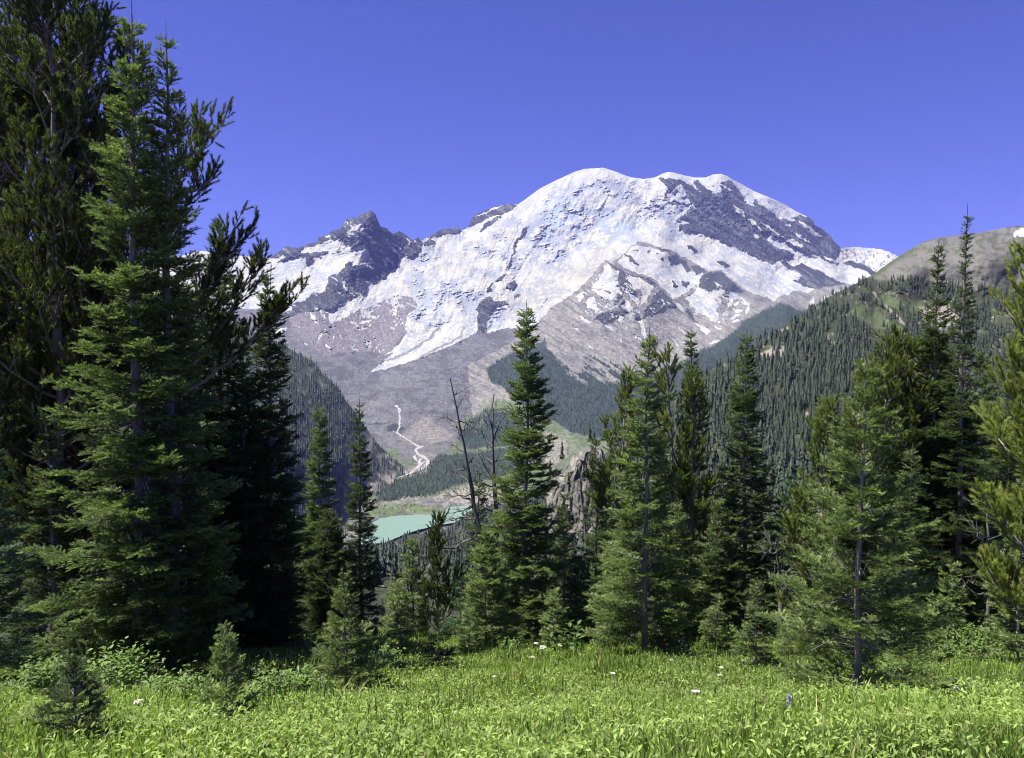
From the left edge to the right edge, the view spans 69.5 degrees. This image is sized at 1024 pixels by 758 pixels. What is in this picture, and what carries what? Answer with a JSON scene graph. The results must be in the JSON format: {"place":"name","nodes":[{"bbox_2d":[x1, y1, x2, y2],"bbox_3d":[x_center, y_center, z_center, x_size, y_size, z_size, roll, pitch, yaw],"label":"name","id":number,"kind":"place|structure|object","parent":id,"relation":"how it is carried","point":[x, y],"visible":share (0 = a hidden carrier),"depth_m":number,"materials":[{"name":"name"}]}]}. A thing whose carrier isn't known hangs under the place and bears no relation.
{"place":"outdoors","nodes":[
{"label":"outdoors","id":0,"kind":"place"},
{"bbox_2d":[5,296,406,564],"bbox_3d":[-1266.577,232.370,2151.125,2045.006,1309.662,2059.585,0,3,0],"label":"spur hill","id":1,"kind":"structure","parent":0,"point":[377,455],"depth_m":2500.28,"materials":[{"name":"grey stone"}]},
{"bbox_2d":[186,319,405,534],"bbox_3d":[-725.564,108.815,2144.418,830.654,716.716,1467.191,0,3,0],"label":"spur forest","id":2,"kind":"object","parent":1,"relation":"on","point":[296,444],"visible":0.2,"depth_m":2374.56,"materials":[{"name":"green plant"}]},
{"bbox_2d":[396,407,429,478],"bbox_3d":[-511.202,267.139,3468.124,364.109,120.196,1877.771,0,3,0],"label":"river","id":3,"kind":"structure","parent":0,"point":[419,461],"depth_m":3038.11,"materials":[{"name":"liquid"}]},
{"bbox_2d":[361,506,480,543],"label":"lake","id":4,"kind":"structure","parent":0,"point":[392,527],"depth_m":2082.79,"materials":[{"name":"liquid"}]},
{"bbox_2d":[0,628,1023,757],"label":"meadow ground","id":5,"kind":"structure","parent":0,"point":[267,656],"depth_m":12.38,"materials":[{"name":"green plant"}]},
{"bbox_2d":[0,415,53,689],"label":"fir tree","id":6,"kind":"object","parent":5,"relation":"on","point":[8,658],"visible":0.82,"depth_m":8.84,"materials":[{"name":"green plant"}]},
{"bbox_2d":[0,651,82,697],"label":"shrub","id":7,"kind":"object","parent":5,"relation":"on","point":[38,677],"visible":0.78,"depth_m":6.68,"materials":[{"name":"green plant"}]},
{"bbox_2d":[0,241,82,636],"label":"fir tree","id":8,"kind":"object","parent":5,"relation":"on","point":[4,608],"visible":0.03,"depth_m":18.61,"materials":[{"name":"green plant"}]},
{"bbox_2d":[0,0,91,635],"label":"pine tree","id":9,"kind":"object","parent":5,"relation":"on","point":[2,202],"visible":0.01,"depth_m":17.41,"materials":[{"name":"green plant"}]},
{"bbox_2d":[0,406,109,670],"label":"fir tree","id":10,"kind":"object","parent":5,"relation":"on","point":[52,531],"visible":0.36,"depth_m":13.65,"materials":[{"name":"green plant"}]},
{"bbox_2d":[29,649,117,742],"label":"fir sapling","id":11,"kind":"object","parent":5,"relation":"on","point":[74,686],"visible":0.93,"depth_m":3.77,"materials":[{"name":"green plant"}]},
{"bbox_2d":[0,0,173,652],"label":"pine tree","id":12,"kind":"object","parent":5,"relation":"on","point":[21,268],"visible":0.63,"depth_m":14.30,"materials":[{"name":"green plant"}]},
{"bbox_2d":[0,332,196,643],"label":"fir tree","id":13,"kind":"object","parent":5,"relation":"on","point":[65,460],"depth_m":18.80,"materials":[{"name":"green plant"}]},
{"bbox_2d":[0,0,224,648],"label":"pine tree","id":14,"kind":"object","parent":5,"relation":"on","point":[65,18],"visible":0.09,"depth_m":15.64,"materials":[{"name":"green plant"}]},
{"bbox_2d":[83,636,178,693],"bbox_3d":[-4.163,3.063,7.733,1.142,0.659,0.781,0,3,0],"label":"shrub","id":15,"kind":"object","parent":5,"relation":"on","point":[126,674],"visible":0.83,"depth_m":7.76,"materials":[{"name":"green plant"}]},
{"bbox_2d":[16,0,253,679],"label":"fir tree","id":16,"kind":"object","parent":5,"relation":"on","point":[151,550],"visible":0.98,"depth_m":11.83,"materials":[{"name":"green plant"}]},
{"bbox_2d":[140,660,219,697],"bbox_3d":[-3.302,3.079,7.327,0.881,0.404,0.719,0,3,0],"label":"shrub","id":17,"kind":"object","parent":5,"relation":"on","point":[188,681],"visible":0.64,"depth_m":7.37,"materials":[{"name":"green plant"}]},
{"bbox_2d":[159,358,286,636],"bbox_3d":[-8.665,3.391,20.727,4.454,8.663,4.364,1,3,17],"label":"fir tree","id":18,"kind":"object","parent":5,"relation":"on","point":[190,443],"visible":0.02,"depth_m":20.37,"materials":[{"name":"green plant"}]},
{"bbox_2d":[192,620,261,719],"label":"fir sapling","id":19,"kind":"object","parent":5,"relation":"on","point":[223,652],"visible":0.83,"depth_m":4.99,"materials":[{"name":"green plant"}]},
{"bbox_2d":[146,87,309,657],"bbox_3d":[-5.792,0.119,14.928,3.793,12.011,1.805,0,3,0],"label":"pine tree","id":20,"kind":"object","parent":5,"relation":"on","point":[276,306],"visible":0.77,"depth_m":14.62,"materials":[{"name":"green plant"}]},
{"bbox_2d":[183,214,282,640],"bbox_3d":[-7.516,1.477,18.845,3.111,11.326,3.041,0,3,0],"label":"fir tree","id":21,"kind":"object","parent":5,"relation":"on","point":[213,415],"visible":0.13,"depth_m":18.54,"materials":[{"name":"green plant"}]},
{"bbox_2d":[199,340,298,649],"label":"fir tree","id":22,"kind":"object","parent":5,"relation":"on","point":[233,455],"visible":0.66,"depth_m":18.06,"materials":[{"name":"green plant"}]},
{"bbox_2d":[232,655,301,699],"bbox_3d":[-2.507,3.156,7.532,0.614,0.515,0.877,1,3,10],"label":"shrub","id":23,"kind":"object","parent":5,"relation":"on","point":[278,678],"visible":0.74,"depth_m":7.63,"materials":[{"name":"green plant"}]},
{"bbox_2d":[225,264,318,648],"bbox_3d":[-6.002,2.139,18.564,2.362,10.007,2.486,1,3,26],"label":"fir tree","id":24,"kind":"object","parent":5,"relation":"on","point":[282,490],"visible":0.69,"depth_m":18.38,"materials":[{"name":"green plant"}]},
{"bbox_2d":[268,474,298,636],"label":"fir tree","id":25,"kind":"object","parent":5,"relation":"on","point":[287,567],"visible":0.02,"depth_m":30.33,"materials":[{"name":"green plant"}]},
{"bbox_2d":[272,656,335,695],"bbox_3d":[-2.544,3.626,8.813,0.836,0.480,0.483,-2,4,-32],"label":"shrub","id":26,"kind":"object","parent":5,"relation":"on","point":[304,677],"visible":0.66,"depth_m":8.82,"materials":[{"name":"green plant"}]},
{"bbox_2d":[291,401,351,637],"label":"fir tree","id":27,"kind":"object","parent":5,"relation":"on","point":[315,510],"visible":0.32,"depth_m":24.61,"materials":[{"name":"green plant"}]},
{"bbox_2d":[297,508,377,639],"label":"fir tree","id":28,"kind":"object","parent":5,"relation":"on","point":[314,621],"visible":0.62,"depth_m":23.71,"materials":[{"name":"green plant"}]},
{"bbox_2d":[302,567,390,691],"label":"fir tree","id":29,"kind":"object","parent":5,"relation":"on","point":[353,639],"visible":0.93,"depth_m":9.47,"materials":[{"name":"green plant"}]},
{"bbox_2d":[342,398,387,637],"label":"fir tree","id":30,"kind":"object","parent":5,"relation":"on","point":[359,490],"visible":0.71,"depth_m":25.72,"materials":[{"name":"green plant"}]},
{"bbox_2d":[360,640,405,663],"bbox_3d":[-2.228,5.019,13.269,0.922,0.408,0.831,-2,4,-37],"label":"shrub","id":31,"kind":"object","parent":5,"relation":"on","point":[388,653],"visible":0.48,"depth_m":13.27,"materials":[{"name":"green plant"}]},
{"bbox_2d":[378,577,416,636],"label":"fir tree","id":32,"kind":"object","parent":5,"relation":"on","point":[391,606],"visible":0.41,"depth_m":21.89,"materials":[{"name":"green plant"}]},
{"bbox_2d":[385,608,417,651],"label":"fir sapling","id":33,"kind":"object","parent":5,"relation":"on","point":[393,634],"visible":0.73,"depth_m":16.79,"materials":[{"name":"green plant"}]},
{"bbox_2d":[391,537,436,635],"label":"fir tree","id":34,"kind":"object","parent":5,"relation":"on","point":[404,595],"visible":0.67,"depth_m":21.27,"materials":[{"name":"green plant"}]},
{"bbox_2d":[415,594,430,634],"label":"fir tree","id":35,"kind":"object","parent":5,"relation":"on","point":[418,620],"visible":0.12,"depth_m":33.56,"materials":[{"name":"green plant"}]},
{"bbox_2d":[418,611,457,667],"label":"fir sapling","id":36,"kind":"object","parent":5,"relation":"on","point":[441,653],"visible":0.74,"depth_m":12.68,"materials":[{"name":"green plant"}]},
{"bbox_2d":[417,507,467,634],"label":"pine tree","id":37,"kind":"object","parent":5,"relation":"on","point":[433,536],"visible":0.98,"depth_m":20.75,"materials":[{"name":"green plant"}]},
{"bbox_2d":[434,564,477,635],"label":"fir tree","id":38,"kind":"object","parent":5,"relation":"on","point":[451,623],"visible":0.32,"depth_m":31.33,"materials":[{"name":"green plant"}]},
{"bbox_2d":[426,378,502,637],"bbox_3d":[-1.171,3.845,21.268,2.624,7.779,1.294,0,3,0],"label":"snag","id":39,"kind":"object","parent":5,"relation":"on","point":[473,505],"visible":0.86,"depth_m":21.15,"materials":[{"name":"grey wood"}]},
{"bbox_2d":[449,606,491,655],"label":"fir sapling","id":40,"kind":"object","parent":5,"relation":"on","point":[466,638],"visible":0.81,"depth_m":16.11,"materials":[{"name":"green plant"}]},
{"bbox_2d":[456,469,496,636],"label":"fir tree","id":41,"kind":"object","parent":5,"relation":"on","point":[468,523],"visible":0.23,"depth_m":22.23,"materials":[{"name":"green plant"}]},
{"bbox_2d":[464,394,507,630],"bbox_3d":[-0.646,4.273,22.313,1.658,7.705,1.332,0,3,0],"label":"snag","id":42,"kind":"object","parent":5,"relation":"on","point":[494,496],"visible":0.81,"depth_m":22.14,"materials":[{"name":"grey wood"}]},
{"bbox_2d":[456,527,520,649],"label":"fir tree","id":43,"kind":"object","parent":5,"relation":"on","point":[485,577],"visible":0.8,"depth_m":17.18,"materials":[{"name":"green plant"}]},
{"bbox_2d":[488,630,524,649],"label":"shrub","id":44,"kind":"object","parent":5,"relation":"on","point":[502,644],"visible":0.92,"depth_m":16.82,"materials":[{"name":"green plant"}]},
{"bbox_2d":[479,300,577,644],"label":"fir tree","id":45,"kind":"object","parent":5,"relation":"on","point":[531,607],"visible":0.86,"depth_m":18.97,"materials":[{"name":"green plant"}]},
{"bbox_2d":[531,587,573,648],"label":"fir sapling","id":46,"kind":"object","parent":5,"relation":"on","point":[544,632],"visible":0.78,"depth_m":17.12,"materials":[{"name":"green plant"}]},
{"bbox_2d":[547,632,569,651],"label":"broad leaf plant","id":47,"kind":"object","parent":5,"relation":"on","point":[552,642],"visible":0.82,"depth_m":16.34,"materials":[{"name":"green plant"}]},
{"bbox_2d":[554,515,571,602],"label":"fir tree","id":48,"kind":"object","parent":5,"relation":"on","point":[564,560],"visible":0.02,"depth_m":40.58,"materials":[{"name":"green plant"}]},
{"bbox_2d":[540,491,586,636],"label":"fir tree","id":49,"kind":"object","parent":5,"relation":"on","point":[564,583],"visible":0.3,"depth_m":23.78,"materials":[{"name":"green plant"}]},
{"bbox_2d":[562,620,583,652],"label":"broad leaf plant","id":50,"kind":"object","parent":5,"relation":"on","point":[574,639],"visible":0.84,"depth_m":16.25,"materials":[{"name":"green plant"}]},
{"bbox_2d":[554,559,604,644],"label":"fir tree","id":51,"kind":"object","parent":5,"relation":"on","point":[575,586],"visible":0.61,"depth_m":19.06,"materials":[{"name":"green plant"}]},
{"bbox_2d":[563,468,597,570],"bbox_3d":[2.550,6.502,26.339,1.828,6.746,0.939,0,3,-8],"label":"snag","id":52,"kind":"object","parent":5,"relation":"on","point":[582,504],"visible":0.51,"depth_m":26.24,"materials":[{"name":"grey wood"}]},
{"bbox_2d":[572,433,619,632],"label":"fir tree","id":53,"kind":"object","parent":5,"relation":"on","point":[588,539],"visible":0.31,"depth_m":23.74,"materials":[{"name":"green plant"}]},
{"bbox_2d":[582,362,648,638],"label":"pine tree","id":54,"kind":"object","parent":5,"relation":"on","point":[601,483],"visible":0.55,"depth_m":19.60,"materials":[{"name":"green plant"}]},
{"bbox_2d":[580,472,659,629],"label":"fir tree","id":55,"kind":"object","parent":5,"relation":"on","point":[608,523],"depth_m":30.21,"materials":[{"name":"green plant"}]},
{"bbox_2d":[589,515,651,647],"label":"fir tree","id":56,"kind":"object","parent":5,"relation":"on","point":[620,524],"visible":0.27,"depth_m":17.71,"materials":[{"name":"green plant"}]},
{"bbox_2d":[614,628,640,647],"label":"shrub","id":57,"kind":"object","parent":5,"relation":"on","point":[630,641],"visible":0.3,"depth_m":17.39,"materials":[{"name":"green plant"}]},
{"bbox_2d":[576,327,696,650],"bbox_3d":[2.532,2.464,15.379,2.466,7.101,2.184,0,3,0],"label":"fir tree","id":58,"kind":"object","parent":5,"relation":"on","point":[665,616],"visible":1,"depth_m":15.10,"materials":[{"name":"green plant"}]},
{"bbox_2d":[637,469,669,614],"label":"fir tree","id":59,"kind":"object","parent":5,"relation":"on","point":[654,478],"visible":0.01,"depth_m":33.18,"materials":[{"name":"green plant"}]},
{"bbox_2d":[635,581,680,651],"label":"fir sapling","id":60,"kind":"object","parent":5,"relation":"on","point":[666,632],"visible":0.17,"depth_m":16.48,"materials":[{"name":"green plant"}]},
{"bbox_2d":[638,630,678,651],"bbox_3d":[3.128,5.560,15.537,0.930,0.610,0.904,1,3,25],"label":"shrub","id":61,"kind":"object","parent":5,"relation":"on","point":[663,641],"visible":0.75,"depth_m":15.58,"materials":[{"name":"green plant"}]},
{"bbox_2d":[648,499,707,643],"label":"fir tree","id":62,"kind":"object","parent":5,"relation":"on","point":[687,600],"visible":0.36,"depth_m":18.33,"materials":[{"name":"green plant"}]},
{"bbox_2d":[667,631,698,656],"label":"shrub","id":63,"kind":"object","parent":5,"relation":"on","point":[686,650],"visible":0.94,"depth_m":14.88,"materials":[{"name":"green plant"}]},
{"bbox_2d":[644,340,722,632],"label":"pine tree","id":64,"kind":"object","parent":5,"relation":"on","point":[685,479],"visible":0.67,"depth_m":20.46,"materials":[{"name":"green plant"}]},
{"bbox_2d":[669,328,714,638],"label":"fir tree","id":65,"kind":"object","parent":5,"relation":"on","point":[691,350],"visible":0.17,"depth_m":21.51,"materials":[{"name":"green plant"}]},
{"bbox_2d":[695,472,714,606],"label":"fir tree","id":66,"kind":"object","parent":5,"relation":"on","point":[705,500],"visible":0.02,"depth_m":31.31,"materials":[{"name":"green plant"}]},
{"bbox_2d":[695,593,737,653],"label":"fir sapling","id":67,"kind":"object","parent":5,"relation":"on","point":[719,615],"visible":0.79,"depth_m":16.71,"materials":[{"name":"green plant"}]},
{"bbox_2d":[703,455,738,608],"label":"fir tree","id":68,"kind":"object","parent":5,"relation":"on","point":[718,471],"visible":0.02,"depth_m":38.34,"materials":[{"name":"green plant"}]},
{"bbox_2d":[687,497,755,640],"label":"fir tree","id":69,"kind":"object","parent":5,"relation":"on","point":[731,574],"visible":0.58,"depth_m":19.16,"materials":[{"name":"green plant"}]},
{"bbox_2d":[709,622,741,644],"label":"shrub","id":70,"kind":"object","parent":5,"relation":"on","point":[728,632],"visible":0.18,"depth_m":17.82,"materials":[{"name":"green plant"}]},
{"bbox_2d":[709,332,783,633],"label":"fir tree","id":71,"kind":"object","parent":5,"relation":"on","point":[744,404],"visible":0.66,"depth_m":20.49,"materials":[{"name":"green plant"}]},
{"bbox_2d":[726,577,783,669],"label":"fir sapling","id":72,"kind":"object","parent":5,"relation":"on","point":[755,651],"visible":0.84,"depth_m":12.59,"materials":[{"name":"green plant"}]},
{"bbox_2d":[757,512,777,600],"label":"fir tree","id":73,"kind":"object","parent":5,"relation":"on","point":[769,519],"visible":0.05,"depth_m":33.35,"materials":[{"name":"green plant"}]},
{"bbox_2d":[754,522,799,642],"bbox_3d":[7.104,5.348,19.228,1.496,3.178,0.967,-1,3,-17],"label":"snag","id":74,"kind":"object","parent":5,"relation":"on","point":[780,605],"visible":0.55,"depth_m":19.27,"materials":[{"name":"grey wood"}]},
{"bbox_2d":[754,500,813,639],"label":"fir tree","id":75,"kind":"object","parent":5,"relation":"on","point":[785,568],"visible":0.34,"depth_m":20.27,"materials":[{"name":"green plant"}]},
{"bbox_2d":[751,475,843,634],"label":"fir tree","id":76,"kind":"object","parent":5,"relation":"on","point":[785,501],"visible":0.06,"depth_m":30.38,"materials":[{"name":"green plant"}]},
{"bbox_2d":[773,580,823,657],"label":"fir sapling","id":77,"kind":"object","parent":5,"relation":"on","point":[788,642],"visible":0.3,"depth_m":14.47,"materials":[{"name":"green plant"}]},
{"bbox_2d":[775,393,859,643],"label":"pine tree","id":78,"kind":"object","parent":5,"relation":"on","point":[828,405],"visible":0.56,"depth_m":17.20,"materials":[{"name":"green plant"}]},
{"bbox_2d":[838,459,879,635],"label":"fir tree","id":79,"kind":"object","parent":5,"relation":"on","point":[852,616],"visible":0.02,"depth_m":27.46,"materials":[{"name":"green plant"}]},
{"bbox_2d":[756,353,979,695],"bbox_3d":[3.592,1.687,7.600,2.169,3.962,1.668,2,3,27],"label":"fir tree","id":80,"kind":"object","parent":5,"relation":"on","point":[828,573],"visible":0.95,"depth_m":7.58,"materials":[{"name":"green plant"}]},
{"bbox_2d":[865,639,945,675],"bbox_3d":[5.687,4.108,10.692,1.032,0.662,0.789,2,4,31],"label":"shrub","id":81,"kind":"object","parent":5,"relation":"on","point":[888,664],"visible":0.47,"depth_m":10.66,"materials":[{"name":"green plant"}]},
{"bbox_2d":[820,321,994,629],"bbox_3d":[9.349,2.733,17.857,3.967,8.228,3.283,0,3,0],"label":"pine tree","id":82,"kind":"object","parent":5,"relation":"on","point":[899,370],"visible":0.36,"depth_m":17.13,"materials":[{"name":"green plant"}]},
{"bbox_2d":[881,582,934,661],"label":"fir sapling","id":83,"kind":"object","parent":5,"relation":"on","point":[907,627],"visible":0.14,"depth_m":13.02,"materials":[{"name":"green plant"}]},
{"bbox_2d":[861,444,955,650],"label":"fir tree","id":84,"kind":"object","parent":5,"relation":"on","point":[920,562],"visible":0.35,"depth_m":15.29,"materials":[{"name":"green plant"}]},
{"bbox_2d":[867,240,995,646],"bbox_3d":[9.854,1.708,17.353,2.912,9.917,2.797,0,3,0],"label":"fir tree","id":85,"kind":"object","parent":5,"relation":"on","point":[935,337],"visible":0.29,"depth_m":16.97,"materials":[{"name":"green plant"}]},
{"bbox_2d":[866,386,1005,628],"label":"fir tree","id":86,"kind":"object","parent":5,"relation":"on","point":[984,454],"depth_m":26.81,"materials":[{"name":"green plant"}]},
{"bbox_2d":[924,560,977,662],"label":"fir tree","id":87,"kind":"object","parent":5,"relation":"on","point":[944,599],"visible":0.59,"depth_m":13.35,"materials":[{"name":"green plant"}]},
{"bbox_2d":[906,203,1023,649],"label":"fir tree","id":88,"kind":"object","parent":5,"relation":"on","point":[960,475],"visible":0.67,"depth_m":16.40,"materials":[{"name":"green plant"}]},
{"bbox_2d":[919,621,1018,663],"bbox_3d":[7.961,4.649,12.658,1.583,0.800,1.043,0,3,0],"label":"shrub","id":89,"kind":"object","parent":5,"relation":"on","point":[974,643],"visible":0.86,"depth_m":12.73,"materials":[{"name":"green plant"}]},
{"bbox_2d":[958,488,1022,652],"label":"snag","id":90,"kind":"object","parent":5,"relation":"on","point":[989,598],"visible":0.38,"depth_m":15.73,"materials":[{"name":"grey wood"}]},
{"bbox_2d":[963,414,1023,640],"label":"fir tree","id":91,"kind":"object","parent":5,"relation":"on","point":[997,463],"visible":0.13,"depth_m":19.04,"materials":[{"name":"green plant"}]},
{"bbox_2d":[968,234,1023,620],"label":"pine tree","id":92,"kind":"object","parent":5,"relation":"on","point":[1004,573],"visible":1,"depth_m":9.25,"materials":[{"name":"green plant"}]},
{"bbox_2d":[968,345,1023,610],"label":"fir tree","id":93,"kind":"object","parent":5,"relation":"on","point":[982,380],"visible":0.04,"depth_m":27.92,"materials":[{"name":"green plant"}]},
{"bbox_2d":[969,478,1023,665],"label":"fir tree","id":94,"kind":"object","parent":5,"relation":"on","point":[1017,637],"visible":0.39,"depth_m":12.82,"materials":[{"name":"green plant"}]},
{"bbox_2d":[981,369,1023,630],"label":"fir tree","id":95,"kind":"object","parent":5,"relation":"on","point":[1006,400],"visible":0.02,"depth_m":24.07,"materials":[{"name":"green plant"}]},
{"bbox_2d":[0,226,1023,637],"bbox_3d":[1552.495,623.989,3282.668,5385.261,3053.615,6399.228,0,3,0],"label":"hillside","id":96,"kind":"structure","parent":0,"point":[988,250],"depth_m":1238.22,"materials":[{"name":"green plant"}]},
{"bbox_2d":[375,414,574,514],"bbox_3d":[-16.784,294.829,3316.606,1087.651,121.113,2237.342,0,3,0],"label":"valley scrub","id":97,"kind":"object","parent":96,"relation":"on","point":[473,486],"visible":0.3,"depth_m":2534.14,"materials":[{"name":"green plant"}]},
{"bbox_2d":[544,444,617,533],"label":"rock outcrop","id":98,"kind":"object","parent":96,"relation":"on","point":[578,460],"visible":0.48,"depth_m":240.31,"materials":[{"name":"grey stone"}]},
{"bbox_2d":[374,304,800,501],"bbox_3d":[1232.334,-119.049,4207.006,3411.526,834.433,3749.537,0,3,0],"label":"valley forest","id":99,"kind":"object","parent":96,"relation":"on","point":[499,449],"visible":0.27,"depth_m":4336.44,"materials":[{"name":"green plant"}]},
{"bbox_2d":[264,273,1023,599],"bbox_3d":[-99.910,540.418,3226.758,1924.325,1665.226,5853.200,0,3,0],"label":"hillside forest","id":100,"kind":"object","parent":96,"relation":"on","point":[786,463],"visible":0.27,"depth_m":817.45,"materials":[{"name":"green plant"}]},
{"bbox_2d":[770,433,776,456],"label":"hillside conifer","id":101,"kind":"object","parent":96,"relation":"on","point":[772,443],"visible":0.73,"depth_m":469.24,"materials":[{"name":"green plant"}]},
{"bbox_2d":[804,424,810,448],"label":"hillside conifer","id":102,"kind":"object","parent":96,"relation":"on","point":[806,436],"visible":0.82,"depth_m":489.70,"materials":[{"name":"green plant"}]},
{"bbox_2d":[842,376,848,392],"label":"hillside conifer","id":103,"kind":"object","parent":96,"relation":"on","point":[845,389],"visible":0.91,"depth_m":703.74,"materials":[{"name":"green plant"}]},
{"bbox_2d":[0,0,1023,265],"label":"sky","id":104,"kind":"structure","parent":0,"point":[878,123],"materials":[{"name":"blue"}]},
{"bbox_2d":[155,168,898,546],"bbox_3d":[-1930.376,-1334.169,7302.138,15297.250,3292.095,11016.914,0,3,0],"label":"mountain","id":105,"kind":"structure","parent":0,"point":[593,268],"depth_m":7324.62,"materials":[{"name":"white snow"}]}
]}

